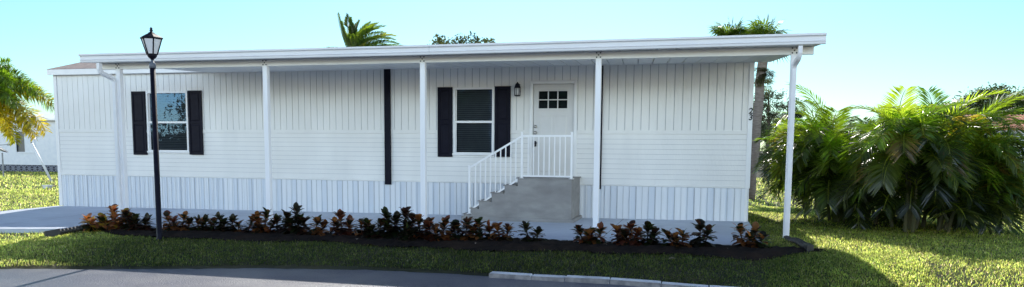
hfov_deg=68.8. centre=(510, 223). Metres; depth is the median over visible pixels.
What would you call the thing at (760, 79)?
cabbage palm
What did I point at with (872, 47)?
sky
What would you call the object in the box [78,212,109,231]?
croton shrub
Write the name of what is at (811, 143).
areca palm
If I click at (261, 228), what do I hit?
croton shrub
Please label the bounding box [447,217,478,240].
croton shrub
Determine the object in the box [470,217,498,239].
croton shrub
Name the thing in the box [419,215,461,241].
croton shrub
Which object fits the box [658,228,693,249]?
croton shrub
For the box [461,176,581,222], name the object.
concrete steps
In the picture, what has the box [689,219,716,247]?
croton shrub
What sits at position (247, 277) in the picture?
road
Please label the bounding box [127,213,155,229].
croton shrub
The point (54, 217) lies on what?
patio
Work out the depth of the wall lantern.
16.41 m
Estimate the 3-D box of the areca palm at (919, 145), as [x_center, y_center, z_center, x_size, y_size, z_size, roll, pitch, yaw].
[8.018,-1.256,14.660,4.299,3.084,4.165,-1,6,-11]
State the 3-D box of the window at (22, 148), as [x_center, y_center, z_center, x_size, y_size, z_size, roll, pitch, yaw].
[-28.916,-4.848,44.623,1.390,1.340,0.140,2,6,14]
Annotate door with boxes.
[533,84,573,175]
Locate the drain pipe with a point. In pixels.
(808, 247)
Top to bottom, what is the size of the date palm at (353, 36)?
7.485 m
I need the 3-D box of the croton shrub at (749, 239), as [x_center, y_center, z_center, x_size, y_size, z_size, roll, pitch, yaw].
[3.738,0.227,11.637,0.460,0.523,0.602,-4,7,-37]
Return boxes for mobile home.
[47,62,754,221]
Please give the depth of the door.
16.46 m
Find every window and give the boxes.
[15,131,34,152]
[146,91,188,152]
[452,87,494,155]
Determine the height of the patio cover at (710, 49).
3.548 m
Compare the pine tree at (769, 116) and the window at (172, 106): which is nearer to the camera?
the window at (172, 106)
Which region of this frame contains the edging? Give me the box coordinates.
[43,218,123,237]
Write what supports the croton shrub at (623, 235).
on the mulch bed
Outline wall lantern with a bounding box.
[514,82,520,95]
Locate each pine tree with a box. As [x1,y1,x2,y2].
[753,89,787,169]
[763,97,804,145]
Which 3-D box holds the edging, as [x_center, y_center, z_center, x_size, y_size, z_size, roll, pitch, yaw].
[-8.226,0.089,14.618,0.298,0.272,1.644,3,7,27]
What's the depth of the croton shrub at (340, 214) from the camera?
13.19 m
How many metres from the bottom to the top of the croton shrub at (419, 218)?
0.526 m
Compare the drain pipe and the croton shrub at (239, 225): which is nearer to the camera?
the drain pipe
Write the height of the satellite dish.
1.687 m
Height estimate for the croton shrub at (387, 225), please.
0.661 m
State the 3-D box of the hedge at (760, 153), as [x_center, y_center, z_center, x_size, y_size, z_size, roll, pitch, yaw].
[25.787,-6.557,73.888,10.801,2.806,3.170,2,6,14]
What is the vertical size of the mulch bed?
0.269 m
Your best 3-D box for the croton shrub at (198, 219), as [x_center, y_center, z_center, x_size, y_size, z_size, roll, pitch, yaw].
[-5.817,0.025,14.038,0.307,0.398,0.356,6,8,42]
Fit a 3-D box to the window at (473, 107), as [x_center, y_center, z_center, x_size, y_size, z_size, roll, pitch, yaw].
[-0.804,-2.313,16.944,1.165,1.695,0.230,2,6,14]
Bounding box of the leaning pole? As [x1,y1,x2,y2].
[31,142,52,180]
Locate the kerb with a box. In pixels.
[489,271,732,286]
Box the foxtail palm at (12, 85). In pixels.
[0,56,54,145]
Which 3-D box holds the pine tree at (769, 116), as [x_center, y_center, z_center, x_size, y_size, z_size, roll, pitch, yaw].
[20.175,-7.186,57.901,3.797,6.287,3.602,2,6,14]
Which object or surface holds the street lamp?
on the ground at (228, 265)
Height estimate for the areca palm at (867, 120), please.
2.974 m
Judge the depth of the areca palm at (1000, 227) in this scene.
14.10 m
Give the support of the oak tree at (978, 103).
on the ground at (228, 265)
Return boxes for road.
[0,268,639,286]
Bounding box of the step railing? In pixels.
[467,132,573,213]
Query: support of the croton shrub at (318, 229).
on the mulch bed
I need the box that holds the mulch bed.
[101,227,825,260]
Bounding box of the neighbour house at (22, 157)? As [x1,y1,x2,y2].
[0,114,57,171]
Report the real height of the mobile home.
4.190 m
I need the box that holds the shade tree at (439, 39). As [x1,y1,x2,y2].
[427,31,495,44]
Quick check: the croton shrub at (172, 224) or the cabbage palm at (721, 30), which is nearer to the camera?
the croton shrub at (172, 224)
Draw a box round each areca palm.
[752,82,943,229]
[752,118,856,209]
[802,106,975,224]
[808,85,1023,232]
[873,123,1023,234]
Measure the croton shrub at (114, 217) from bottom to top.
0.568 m
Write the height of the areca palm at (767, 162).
2.536 m
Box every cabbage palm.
[709,17,749,35]
[742,15,790,199]
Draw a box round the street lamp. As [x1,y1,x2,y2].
[140,27,162,239]
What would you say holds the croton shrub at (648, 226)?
on the mulch bed
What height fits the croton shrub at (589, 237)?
0.485 m
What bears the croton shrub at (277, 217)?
on the mulch bed
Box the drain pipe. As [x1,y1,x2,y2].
[783,235,813,252]
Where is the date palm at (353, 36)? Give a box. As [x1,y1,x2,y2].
[324,12,399,47]
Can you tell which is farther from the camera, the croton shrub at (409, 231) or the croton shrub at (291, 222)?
the croton shrub at (291, 222)
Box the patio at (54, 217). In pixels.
[0,206,758,244]
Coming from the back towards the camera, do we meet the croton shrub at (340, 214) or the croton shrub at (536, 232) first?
the croton shrub at (340, 214)
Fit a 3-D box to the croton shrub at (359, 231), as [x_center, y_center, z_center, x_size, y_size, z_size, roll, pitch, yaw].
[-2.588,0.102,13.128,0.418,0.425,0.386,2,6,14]
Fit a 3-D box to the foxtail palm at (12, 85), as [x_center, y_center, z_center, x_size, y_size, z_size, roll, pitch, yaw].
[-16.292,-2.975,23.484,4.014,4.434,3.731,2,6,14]
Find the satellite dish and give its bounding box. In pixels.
[0,144,9,175]
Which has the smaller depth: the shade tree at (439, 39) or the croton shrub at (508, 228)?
the croton shrub at (508, 228)
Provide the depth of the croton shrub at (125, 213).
14.30 m
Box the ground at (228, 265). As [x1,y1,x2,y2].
[0,151,1023,286]
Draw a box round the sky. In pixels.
[0,0,1023,150]
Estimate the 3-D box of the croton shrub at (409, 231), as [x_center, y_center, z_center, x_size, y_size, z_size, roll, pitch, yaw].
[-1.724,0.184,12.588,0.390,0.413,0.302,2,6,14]
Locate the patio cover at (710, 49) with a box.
[78,32,826,236]
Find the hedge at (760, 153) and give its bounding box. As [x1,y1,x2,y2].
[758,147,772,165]
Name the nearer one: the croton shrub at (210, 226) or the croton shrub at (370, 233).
the croton shrub at (370, 233)
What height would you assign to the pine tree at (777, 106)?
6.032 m
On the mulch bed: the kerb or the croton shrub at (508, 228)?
the croton shrub at (508, 228)
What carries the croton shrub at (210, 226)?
on the mulch bed
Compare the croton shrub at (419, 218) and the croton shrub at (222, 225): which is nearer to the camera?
the croton shrub at (419, 218)
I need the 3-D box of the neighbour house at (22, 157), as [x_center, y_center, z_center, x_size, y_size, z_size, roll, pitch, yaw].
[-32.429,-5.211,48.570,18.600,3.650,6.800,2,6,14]
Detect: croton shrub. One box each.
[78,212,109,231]
[105,204,131,229]
[117,210,141,229]
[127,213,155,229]
[162,210,194,230]
[190,214,203,230]
[196,214,218,230]
[212,211,238,231]
[231,215,256,231]
[248,207,279,233]
[269,213,287,232]
[278,202,307,234]
[296,214,329,235]
[327,209,358,235]
[351,218,372,235]
[358,217,388,238]
[377,206,403,238]
[393,206,422,237]
[397,222,417,240]
[408,214,434,239]
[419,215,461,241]
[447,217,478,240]
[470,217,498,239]
[489,222,517,240]
[517,221,546,241]
[570,221,607,243]
[610,220,647,245]
[636,221,661,244]
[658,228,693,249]
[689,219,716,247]
[730,221,772,247]
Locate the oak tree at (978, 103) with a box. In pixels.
[930,82,1023,119]
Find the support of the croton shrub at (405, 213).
on the mulch bed
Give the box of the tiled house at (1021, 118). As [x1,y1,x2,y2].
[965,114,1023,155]

